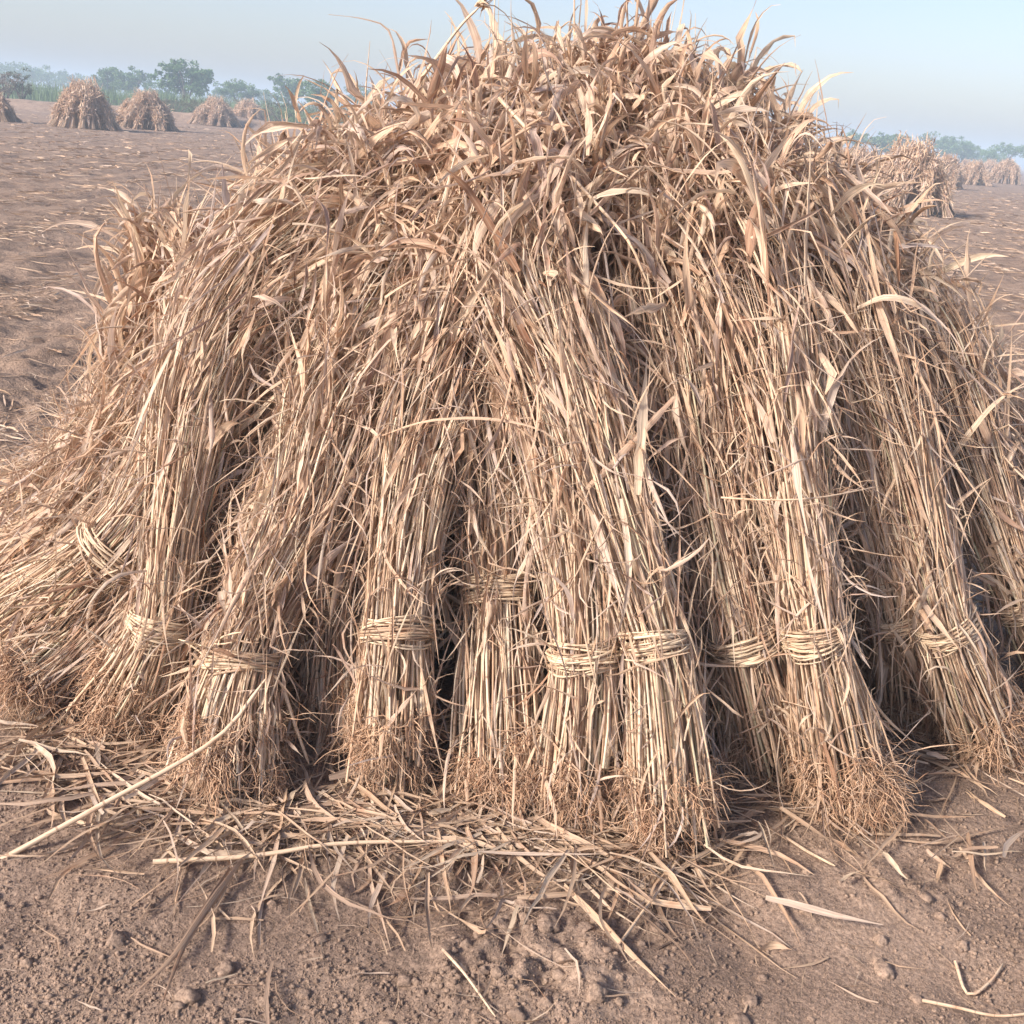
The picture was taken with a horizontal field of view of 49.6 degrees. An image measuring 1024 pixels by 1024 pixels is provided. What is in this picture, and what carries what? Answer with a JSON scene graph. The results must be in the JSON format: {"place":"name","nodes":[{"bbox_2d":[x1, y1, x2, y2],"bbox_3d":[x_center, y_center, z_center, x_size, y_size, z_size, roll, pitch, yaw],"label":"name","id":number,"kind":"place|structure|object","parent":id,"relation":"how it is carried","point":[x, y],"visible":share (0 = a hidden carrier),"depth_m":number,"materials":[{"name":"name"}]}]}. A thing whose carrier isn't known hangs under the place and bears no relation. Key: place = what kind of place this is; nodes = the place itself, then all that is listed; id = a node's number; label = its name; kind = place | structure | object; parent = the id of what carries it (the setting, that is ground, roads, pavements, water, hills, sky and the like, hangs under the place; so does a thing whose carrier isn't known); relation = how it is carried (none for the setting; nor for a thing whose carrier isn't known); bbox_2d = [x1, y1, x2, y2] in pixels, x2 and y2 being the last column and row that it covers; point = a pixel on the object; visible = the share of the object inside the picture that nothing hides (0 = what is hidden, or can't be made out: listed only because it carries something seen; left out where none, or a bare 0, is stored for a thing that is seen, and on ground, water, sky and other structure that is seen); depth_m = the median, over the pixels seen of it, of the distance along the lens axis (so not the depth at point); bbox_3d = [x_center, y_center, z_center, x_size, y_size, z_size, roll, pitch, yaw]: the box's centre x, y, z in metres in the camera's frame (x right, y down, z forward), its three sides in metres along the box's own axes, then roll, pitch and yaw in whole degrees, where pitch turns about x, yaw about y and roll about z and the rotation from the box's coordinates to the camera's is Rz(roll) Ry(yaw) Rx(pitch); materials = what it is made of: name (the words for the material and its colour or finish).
{"place":"outdoors","nodes":[
{"label":"outdoors","id":0,"kind":"place"},
{"bbox_2d":[0,95,1023,1023],"bbox_3d":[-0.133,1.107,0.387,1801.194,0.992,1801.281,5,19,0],"label":"ground","id":1,"kind":"structure","parent":0,"point":[62,317],"depth_m":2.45,"materials":[{"name":"soil"}]},
{"bbox_2d":[0,91,22,121],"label":"straw stack","id":2,"kind":"object","parent":1,"relation":"on","point":[7,110],"visible":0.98,"depth_m":51.26,"materials":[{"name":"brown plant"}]},
{"bbox_2d":[0,72,24,97],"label":"shrub","id":3,"kind":"object","parent":1,"relation":"on","point":[6,88],"visible":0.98,"depth_m":79.37,"materials":[{"name":"green plant"}]},
{"bbox_2d":[5,67,33,98],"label":"shrub","id":4,"kind":"object","parent":1,"relation":"on","point":[29,89],"visible":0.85,"depth_m":81.13,"materials":[{"name":"green plant"}]},
{"bbox_2d":[0,61,74,86],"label":"tree","id":5,"kind":"object","parent":1,"relation":"on","point":[32,73],"visible":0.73,"depth_m":262.93,"materials":[{"name":"green plant"}]},
{"bbox_2d":[0,291,139,528],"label":"straw sheaf","id":6,"kind":"object","parent":1,"relation":"on","point":[8,471],"visible":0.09,"depth_m":3.58,"materials":[{"name":"beige plant"}]},
{"bbox_2d":[0,347,138,568],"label":"straw sheaf","id":7,"kind":"object","parent":6,"relation":"on","point":[27,485],"visible":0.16,"depth_m":3.54,"materials":[{"name":"beige plant"}]},
{"bbox_2d":[47,74,122,130],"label":"straw stack","id":8,"kind":"object","parent":1,"relation":"on","point":[79,102],"visible":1,"depth_m":49.73,"materials":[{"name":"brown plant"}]},
{"bbox_2d":[80,67,125,94],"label":"tree","id":9,"kind":"object","parent":1,"relation":"on","point":[105,81],"visible":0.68,"depth_m":163.52,"materials":[{"name":"green plant"}]},
{"bbox_2d":[105,929,127,947],"bbox_3d":[-0.788,0.851,2.208,0.040,0.034,0.046,7,19,6],"label":"soil clod","id":10,"kind":"object","parent":1,"relation":"on","point":[116,938],"visible":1,"depth_m":2.20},
{"bbox_2d":[23,163,235,505],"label":"straw sheaf","id":11,"kind":"object","parent":1,"relation":"on","point":[138,251],"visible":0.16,"depth_m":3.26,"materials":[{"name":"beige plant"}]},
{"bbox_2d":[109,65,153,93],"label":"tree","id":12,"kind":"object","parent":1,"relation":"on","point":[133,81],"visible":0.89,"depth_m":159.28,"materials":[{"name":"green plant"}]},
{"bbox_2d":[0,678,265,858],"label":"loose stalk","id":13,"kind":"object","parent":1,"relation":"on","point":[42,837],"visible":1,"depth_m":2.52,"materials":[{"name":"plant"}]},
{"bbox_2d":[114,86,179,130],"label":"straw stack","id":14,"kind":"object","parent":1,"relation":"on","point":[140,108],"visible":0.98,"depth_m":56.31,"materials":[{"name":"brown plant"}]},
{"bbox_2d":[0,79,345,123],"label":"green crop","id":15,"kind":"object","parent":1,"relation":"on","point":[41,93],"visible":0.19,"depth_m":106.72,"materials":[{"name":"green plant"}]},
{"bbox_2d":[110,859,242,1014],"bbox_3d":[-0.651,0.846,2.229,0.030,0.020,0.476,10,20,14],"label":"dry leaf","id":16,"kind":"object","parent":1,"relation":"on","point":[204,911],"visible":1,"depth_m":2.26,"materials":[{"name":"plant"}]},
{"bbox_2d":[149,57,214,98],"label":"tree","id":17,"kind":"object","parent":1,"relation":"on","point":[198,81],"visible":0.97,"depth_m":130.89,"materials":[{"name":"green plant"}]},
{"bbox_2d":[173,986,200,1004],"bbox_3d":[-0.610,0.909,2.078,0.052,0.036,0.038,10,20,15],"label":"soil clod","id":18,"kind":"object","parent":1,"relation":"on","point":[186,995],"visible":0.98,"depth_m":2.07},
{"bbox_2d":[156,867,229,1023],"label":"dry leaf","id":19,"kind":"object","parent":1,"relation":"on","point":[179,957],"visible":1,"depth_m":2.16,"materials":[{"name":"plant"}]},
{"bbox_2d":[186,94,241,126],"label":"straw stack","id":20,"kind":"object","parent":1,"relation":"on","point":[211,109],"visible":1,"depth_m":77.04,"materials":[{"name":"beige plant"}]},
{"bbox_2d":[41,86,421,759],"bbox_3d":[-0.753,-0.179,2.993,0.746,1.850,1.134,20,24,37],"label":"straw sheaf","id":21,"kind":"object","parent":1,"relation":"on","point":[147,628],"visible":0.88,"depth_m":2.84,"materials":[{"name":"beige plant"}]},
{"bbox_2d":[217,78,259,102],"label":"tree","id":22,"kind":"object","parent":1,"relation":"on","point":[241,86],"visible":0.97,"depth_m":154.30,"materials":[{"name":"green plant"}]},
{"bbox_2d":[233,97,264,120],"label":"straw stack","id":23,"kind":"object","parent":1,"relation":"on","point":[246,105],"visible":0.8,"depth_m":86.50,"materials":[{"name":"beige plant"}]},
{"bbox_2d":[78,55,432,468],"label":"straw sheaf","id":24,"kind":"object","parent":1,"relation":"on","point":[153,303],"visible":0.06,"depth_m":3.04,"materials":[{"name":"beige plant"}]},
{"bbox_2d":[176,766,362,855],"bbox_3d":[-0.502,0.684,2.624,0.553,0.088,0.184,-12,25,-39],"label":"dry leaf","id":25,"kind":"object","parent":1,"relation":"on","point":[206,851],"visible":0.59,"depth_m":2.48,"materials":[{"name":"plant"}]},
{"bbox_2d":[176,119,380,285],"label":"straw sheaf","id":26,"kind":"object","parent":1,"relation":"on","point":[236,170],"depth_m":3.22,"materials":[{"name":"beige plant"}]},
{"bbox_2d":[261,73,308,104],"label":"tree","id":27,"kind":"object","parent":1,"relation":"on","point":[291,85],"visible":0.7,"depth_m":153.80,"materials":[{"name":"green plant"}]},
{"bbox_2d":[189,70,424,227],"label":"straw sheaf","id":28,"kind":"object","parent":1,"relation":"on","point":[361,119],"depth_m":3.15,"materials":[{"name":"beige plant"}]},
{"bbox_2d":[153,840,469,864],"bbox_3d":[-0.429,0.759,2.488,0.722,0.029,0.021,0,20,-12],"label":"loose stalk","id":29,"kind":"object","parent":1,"relation":"on","point":[248,856],"visible":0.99,"depth_m":2.47,"materials":[{"name":"plant"}]},
{"bbox_2d":[293,78,339,108],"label":"tree","id":30,"kind":"object","parent":1,"relation":"on","point":[311,89],"visible":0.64,"depth_m":130.39,"materials":[{"name":"green plant"}]},
{"bbox_2d":[125,186,525,821],"bbox_3d":[-0.503,0.002,2.943,0.808,1.704,1.240,21,25,39],"label":"straw sheaf","id":31,"kind":"object","parent":1,"relation":"on","point":[245,644],"visible":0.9,"depth_m":2.74,"materials":[{"name":"beige plant"}]},
{"bbox_2d":[155,63,519,637],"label":"straw sheaf","id":32,"kind":"object","parent":1,"relation":"on","point":[416,118],"visible":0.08,"depth_m":2.97,"materials":[{"name":"beige plant"}]},
{"bbox_2d":[98,49,584,694],"bbox_3d":[-0.453,-0.269,3.152,1.450,1.986,0.674,-3,21,-22],"label":"straw sheaf","id":33,"kind":"object","parent":1,"relation":"on","point":[476,111],"visible":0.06,"depth_m":2.92,"materials":[{"name":"beige plant"}]},
{"bbox_2d":[293,61,390,125],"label":"straw sheaf","id":34,"kind":"object","parent":1,"relation":"on","point":[379,84],"visible":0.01,"depth_m":3.34,"materials":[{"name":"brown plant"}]},
{"bbox_2d":[206,180,496,781],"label":"straw sheaf","id":35,"kind":"object","parent":1,"relation":"on","point":[320,684],"visible":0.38,"depth_m":2.88,"materials":[{"name":"beige plant"}]},
{"bbox_2d":[271,20,496,172],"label":"straw sheaf","id":36,"kind":"object","parent":1,"relation":"on","point":[354,91],"depth_m":3.17,"materials":[{"name":"beige plant"}]},
{"bbox_2d":[417,0,493,87],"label":"seed stalk","id":37,"kind":"object","parent":36,"relation":"on","point":[483,4],"visible":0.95,"depth_m":3.07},
{"bbox_2d":[369,28,456,114],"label":"straw sheaf","id":38,"kind":"object","parent":1,"relation":"on","point":[404,51],"visible":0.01,"depth_m":3.65,"materials":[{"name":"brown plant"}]},
{"bbox_2d":[290,28,580,665],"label":"straw sheaf","id":39,"kind":"object","parent":1,"relation":"on","point":[433,88],"visible":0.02,"depth_m":3.03,"materials":[{"name":"beige plant"}]},
{"bbox_2d":[355,0,574,142],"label":"straw sheaf","id":40,"kind":"object","parent":1,"relation":"on","point":[474,33],"visible":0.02,"depth_m":3.16,"materials":[{"name":"beige plant"}]},
{"bbox_2d":[301,68,636,808],"bbox_3d":[-0.180,-0.171,2.921,0.716,1.897,1.106,15,22,27],"label":"straw sheaf","id":41,"kind":"object","parent":1,"relation":"on","point":[394,680],"visible":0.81,"depth_m":2.74,"materials":[{"name":"beige plant"}]},
{"bbox_2d":[380,417,588,477],"bbox_3d":[-0.069,-0.174,2.644,0.531,0.105,0.024,9,20,13],"label":"dry leaf","id":42,"kind":"object","parent":41,"relation":"on","point":[475,418],"visible":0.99,"depth_m":2.64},
{"bbox_2d":[363,86,604,581],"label":"straw sheaf","id":43,"kind":"object","parent":1,"relation":"on","point":[444,130],"visible":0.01,"depth_m":2.95,"materials":[{"name":"beige plant"}]},
{"bbox_2d":[355,215,638,831],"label":"straw sheaf","id":44,"kind":"object","parent":1,"relation":"on","point":[483,671],"visible":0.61,"depth_m":2.79,"materials":[{"name":"beige plant"}]},
{"bbox_2d":[370,23,640,668],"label":"straw sheaf","id":45,"kind":"object","parent":1,"relation":"on","point":[534,56],"visible":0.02,"depth_m":3.02,"materials":[{"name":"beige plant"}]},
{"bbox_2d":[0,590,1023,1023],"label":"straw litter","id":46,"kind":"object","parent":1,"relation":"on","point":[360,816],"visible":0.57,"depth_m":2.57,"materials":[{"name":"plant"}]},
{"bbox_2d":[0,308,199,609],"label":"straw sheaf","id":47,"kind":"object","parent":46,"relation":"on","point":[85,477],"visible":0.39,"depth_m":3.28,"materials":[{"name":"beige plant"}]},
{"bbox_2d":[0,394,290,740],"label":"straw sheaf","id":48,"kind":"object","parent":46,"relation":"on","point":[32,674],"visible":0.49,"depth_m":2.95,"materials":[{"name":"beige plant"}]},
{"bbox_2d":[0,319,273,661],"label":"straw sheaf","id":49,"kind":"object","parent":48,"relation":"on","point":[36,577],"visible":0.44,"depth_m":2.93,"materials":[{"name":"beige plant"}]},
{"bbox_2d":[329,764,435,780],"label":"dry leaf","id":50,"kind":"object","parent":46,"relation":"on","point":[338,774],"visible":0.52,"depth_m":2.76,"materials":[{"name":"plant"}]},
{"bbox_2d":[533,815,636,872],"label":"dry leaf","id":51,"kind":"object","parent":46,"relation":"on","point":[547,824],"visible":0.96,"depth_m":2.60,"materials":[{"name":"plant"}]},
{"bbox_2d":[920,310,993,615],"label":"straw sheaf","id":52,"kind":"object","parent":46,"relation":"on","point":[970,566],"depth_m":3.29,"materials":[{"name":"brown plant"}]},
{"bbox_2d":[0,112,1023,680],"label":"field straw","id":53,"kind":"object","parent":1,"relation":"on","point":[166,174],"visible":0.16,"depth_m":18.09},
{"bbox_2d":[377,83,689,855],"bbox_3d":[0.021,-0.110,2.865,0.746,1.890,1.258,1,20,-11],"label":"straw sheaf","id":54,"kind":"object","parent":1,"relation":"on","point":[581,668],"visible":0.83,"depth_m":2.67,"materials":[{"name":"beige plant"}]},
{"bbox_2d":[498,96,648,285],"bbox_3d":[0.148,-0.803,2.767,0.452,0.418,0.030,13,21,23],"label":"loose stalk","id":55,"kind":"object","parent":54,"relation":"on","point":[544,147],"visible":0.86,"depth_m":2.75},
{"bbox_2d":[529,396,675,528],"bbox_3d":[0.225,-0.111,2.645,0.349,0.324,0.050,-3,20,-20],"label":"dry leaf","id":56,"kind":"object","parent":54,"relation":"on","point":[652,421],"visible":0.77,"depth_m":2.64,"materials":[{"name":"plant"}]},
{"bbox_2d":[536,912,559,932],"bbox_3d":[0.076,0.869,2.337,0.052,0.032,0.049,-2,20,-18],"label":"soil clod","id":57,"kind":"object","parent":1,"relation":"on","point":[544,925],"visible":1,"depth_m":2.33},
{"bbox_2d":[448,28,672,659],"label":"straw sheaf","id":58,"kind":"object","parent":1,"relation":"on","point":[575,131],"visible":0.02,"depth_m":2.98,"materials":[{"name":"beige plant"}]},
{"bbox_2d":[553,946,578,963],"bbox_3d":[0.105,0.905,2.251,0.059,0.033,0.045,2,19,-7],"label":"soil clod","id":59,"kind":"object","parent":1,"relation":"on","point":[561,956],"visible":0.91,"depth_m":2.24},
{"bbox_2d":[455,0,699,138],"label":"straw sheaf","id":60,"kind":"object","parent":1,"relation":"on","point":[501,49],"visible":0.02,"depth_m":3.16,"materials":[{"name":"beige plant"}]},
{"bbox_2d":[401,27,766,876],"bbox_3d":[0.157,-0.130,2.809,0.714,2.025,1.312,-12,25,-40],"label":"straw sheaf","id":61,"kind":"object","parent":1,"relation":"on","point":[675,765],"visible":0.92,"depth_m":2.64,"materials":[{"name":"beige plant"}]},
{"bbox_2d":[454,15,739,672],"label":"straw sheaf","id":62,"kind":"object","parent":1,"relation":"on","point":[582,100],"visible":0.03,"depth_m":3.02,"materials":[{"name":"beige plant"}]},
{"bbox_2d":[587,980,607,1003],"bbox_3d":[0.166,0.930,2.148,0.041,0.041,0.047,6,19,5],"label":"soil clod","id":63,"kind":"object","parent":1,"relation":"on","point":[596,991],"visible":1,"depth_m":2.13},
{"bbox_2d":[498,0,732,134],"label":"straw sheaf","id":64,"kind":"object","parent":1,"relation":"on","point":[595,33],"visible":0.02,"depth_m":3.15,"materials":[{"name":"beige plant"}]},
{"bbox_2d":[563,883,675,996],"bbox_3d":[0.220,0.887,2.305,0.012,0.024,0.372,-9,23,-33],"label":"dry leaf","id":65,"kind":"object","parent":1,"relation":"on","point":[593,914],"visible":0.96,"depth_m":2.34,"materials":[{"name":"plant"}]},
{"bbox_2d":[500,69,771,712],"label":"straw sheaf","id":66,"kind":"object","parent":1,"relation":"on","point":[654,123],"depth_m":2.95,"materials":[{"name":"beige plant"}]},
{"bbox_2d":[512,125,783,790],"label":"straw sheaf","id":67,"kind":"object","parent":1,"relation":"on","point":[642,208],"visible":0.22,"depth_m":2.86,"materials":[{"name":"beige plant"}]},
{"bbox_2d":[617,849,684,946],"bbox_3d":[0.314,0.851,2.454,0.015,0.025,0.414,14,21,25],"label":"loose stalk","id":68,"kind":"object","parent":1,"relation":"on","point":[655,894],"visible":0.91,"depth_m":2.44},
{"bbox_2d":[556,11,784,681],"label":"straw sheaf","id":69,"kind":"object","parent":1,"relation":"on","point":[696,90],"visible":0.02,"depth_m":3.02,"materials":[{"name":"beige plant"}]},
{"bbox_2d":[570,64,821,629],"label":"straw sheaf","id":70,"kind":"object","parent":1,"relation":"on","point":[694,140],"visible":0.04,"depth_m":2.92,"materials":[{"name":"beige plant"}]},
{"bbox_2d":[593,0,804,182],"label":"straw sheaf","id":71,"kind":"object","parent":1,"relation":"on","point":[740,65],"visible":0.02,"depth_m":3.17,"materials":[{"name":"beige plant"}]},
{"bbox_2d":[564,158,847,811],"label":"straw sheaf","id":72,"kind":"object","parent":1,"relation":"on","point":[738,629],"visible":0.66,"depth_m":2.79,"materials":[{"name":"beige plant"}]},
{"bbox_2d":[598,35,859,509],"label":"straw sheaf","id":73,"kind":"object","parent":1,"relation":"on","point":[758,121],"visible":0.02,"depth_m":3.01,"materials":[{"name":"beige plant"}]},
{"bbox_2d":[703,72,861,180],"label":"straw sheaf","id":74,"kind":"object","parent":1,"relation":"on","point":[805,99],"visible":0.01,"depth_m":3.26,"materials":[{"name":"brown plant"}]},
{"bbox_2d":[600,79,969,855],"bbox_3d":[0.621,-0.114,2.949,0.700,1.963,1.336,-6,22,-28],"label":"straw sheaf","id":75,"kind":"object","parent":1,"relation":"on","point":[854,765],"visible":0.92,"depth_m":2.75,"materials":[{"name":"beige plant"}]},
{"bbox_2d":[721,486,878,500],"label":"loose stalk","id":76,"kind":"object","parent":75,"relation":"on","point":[722,497],"visible":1,"depth_m":2.62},
{"bbox_2d":[757,67,855,157],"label":"straw sheaf","id":77,"kind":"object","parent":1,"relation":"on","point":[792,91],"depth_m":3.51,"materials":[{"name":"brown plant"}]},
{"bbox_2d":[694,69,920,667],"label":"straw sheaf","id":78,"kind":"object","parent":1,"relation":"on","point":[760,144],"visible":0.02,"depth_m":3.06,"materials":[{"name":"beige plant"}]},
{"bbox_2d":[655,61,1023,786],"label":"straw sheaf","id":79,"kind":"object","parent":1,"relation":"on","point":[979,709],"visible":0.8,"depth_m":2.95,"materials":[{"name":"beige plant"}]},
{"bbox_2d":[857,294,948,363],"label":"dry leaf","id":80,"kind":"object","parent":79,"relation":"on","point":[897,298],"visible":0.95,"depth_m":2.86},
{"bbox_2d":[681,91,998,751],"bbox_3d":[0.862,-0.162,3.141,1.186,1.919,0.788,15,22,28],"label":"straw sheaf","id":81,"kind":"object","parent":1,"relation":"on","point":[866,537],"visible":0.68,"depth_m":2.96,"materials":[{"name":"beige plant"}]},
{"bbox_2d":[747,72,940,520],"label":"straw sheaf","id":82,"kind":"object","parent":1,"relation":"on","point":[865,169],"depth_m":3.20,"materials":[{"name":"beige plant"}]},
{"bbox_2d":[753,114,974,686],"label":"straw sheaf","id":83,"kind":"object","parent":1,"relation":"on","point":[903,245],"depth_m":3.08,"materials":[{"name":"beige plant"}]},
{"bbox_2d":[846,144,881,180],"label":"straw stack","id":84,"kind":"object","parent":1,"relation":"on","point":[865,154],"visible":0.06,"depth_m":43.13,"materials":[{"name":"beige plant"}]},
{"bbox_2d":[864,131,897,154],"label":"tree","id":85,"kind":"object","parent":1,"relation":"on","point":[878,140],"visible":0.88,"depth_m":178.16,"materials":[{"name":"green plant"}]},
{"bbox_2d":[874,959,894,979],"bbox_3d":[0.777,0.962,2.316,0.039,0.034,0.052,1,19,-9],"label":"soil clod","id":86,"kind":"object","parent":1,"relation":"on","point":[884,970],"visible":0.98,"depth_m":2.31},
{"bbox_2d":[803,141,978,329],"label":"straw sheaf","id":87,"kind":"object","parent":1,"relation":"on","point":[915,228],"visible":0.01,"depth_m":3.23,"materials":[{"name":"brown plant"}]},
{"bbox_2d":[801,170,1023,700],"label":"straw sheaf","id":88,"kind":"object","parent":1,"relation":"on","point":[999,536],"visible":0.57,"depth_m":3.16,"materials":[{"name":"beige plant"}]},
{"bbox_2d":[943,383,1023,470],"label":"dry leaf","id":89,"kind":"object","parent":88,"relation":"attached to","point":[974,426],"visible":0.77,"depth_m":3.06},
{"bbox_2d":[864,130,961,217],"bbox_3d":[11.910,-10.206,33.236,3.365,2.392,3.284,16,22,29],"label":"straw stack","id":90,"kind":"object","parent":1,"relation":"on","point":[929,170],"visible":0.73,"depth_m":32.49,"materials":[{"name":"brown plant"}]},
{"bbox_2d":[844,216,1008,531],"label":"straw sheaf","id":91,"kind":"object","parent":1,"relation":"on","point":[972,258],"depth_m":3.27,"materials":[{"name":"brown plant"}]},
{"bbox_2d":[915,131,975,158],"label":"tree","id":92,"kind":"object","parent":1,"relation":"on","point":[942,143],"visible":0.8,"depth_m":214.53,"materials":[{"name":"green plant"}]},
{"bbox_2d":[941,151,965,189],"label":"straw stack","id":93,"kind":"object","parent":1,"relation":"on","point":[954,168],"visible":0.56,"depth_m":65.80,"materials":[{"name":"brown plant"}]},
{"bbox_2d":[922,999,1023,1017],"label":"loose stalk","id":94,"kind":"object","parent":1,"relation":"on","point":[966,1009],"visible":1,"depth_m":2.21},
{"bbox_2d":[929,272,1023,566],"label":"straw sheaf","id":95,"kind":"object","parent":1,"relation":"on","point":[1016,371],"visible":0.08,"depth_m":3.36,"materials":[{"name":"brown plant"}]},
{"bbox_2d":[961,159,993,186],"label":"straw stack","id":96,"kind":"object","parent":1,"relation":"on","point":[975,172],"visible":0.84,"depth_m":82.74,"materials":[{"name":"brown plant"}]},
{"bbox_2d":[954,960,1002,994],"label":"loose stalk","id":97,"kind":"object","parent":1,"relation":"on","point":[983,987],"visible":1,"depth_m":2.30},
{"bbox_2d":[980,142,1023,162],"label":"tree","id":98,"kind":"object","parent":1,"relation":"on","point":[990,154],"visible":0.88,"depth_m":210.62,"materials":[{"name":"green plant"}]},
{"bbox_2d":[989,157,1021,184],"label":"straw stack","id":99,"kind":"object","parent":1,"relation":"on","point":[1005,170],"visible":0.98,"depth_m":98.75,"materials":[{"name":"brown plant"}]},
{"bbox_2d":[0,0,1023,168],"label":"sky","id":100,"kind":"structure","parent":0,"point":[954,68],"materials":[{"name":"blue"}]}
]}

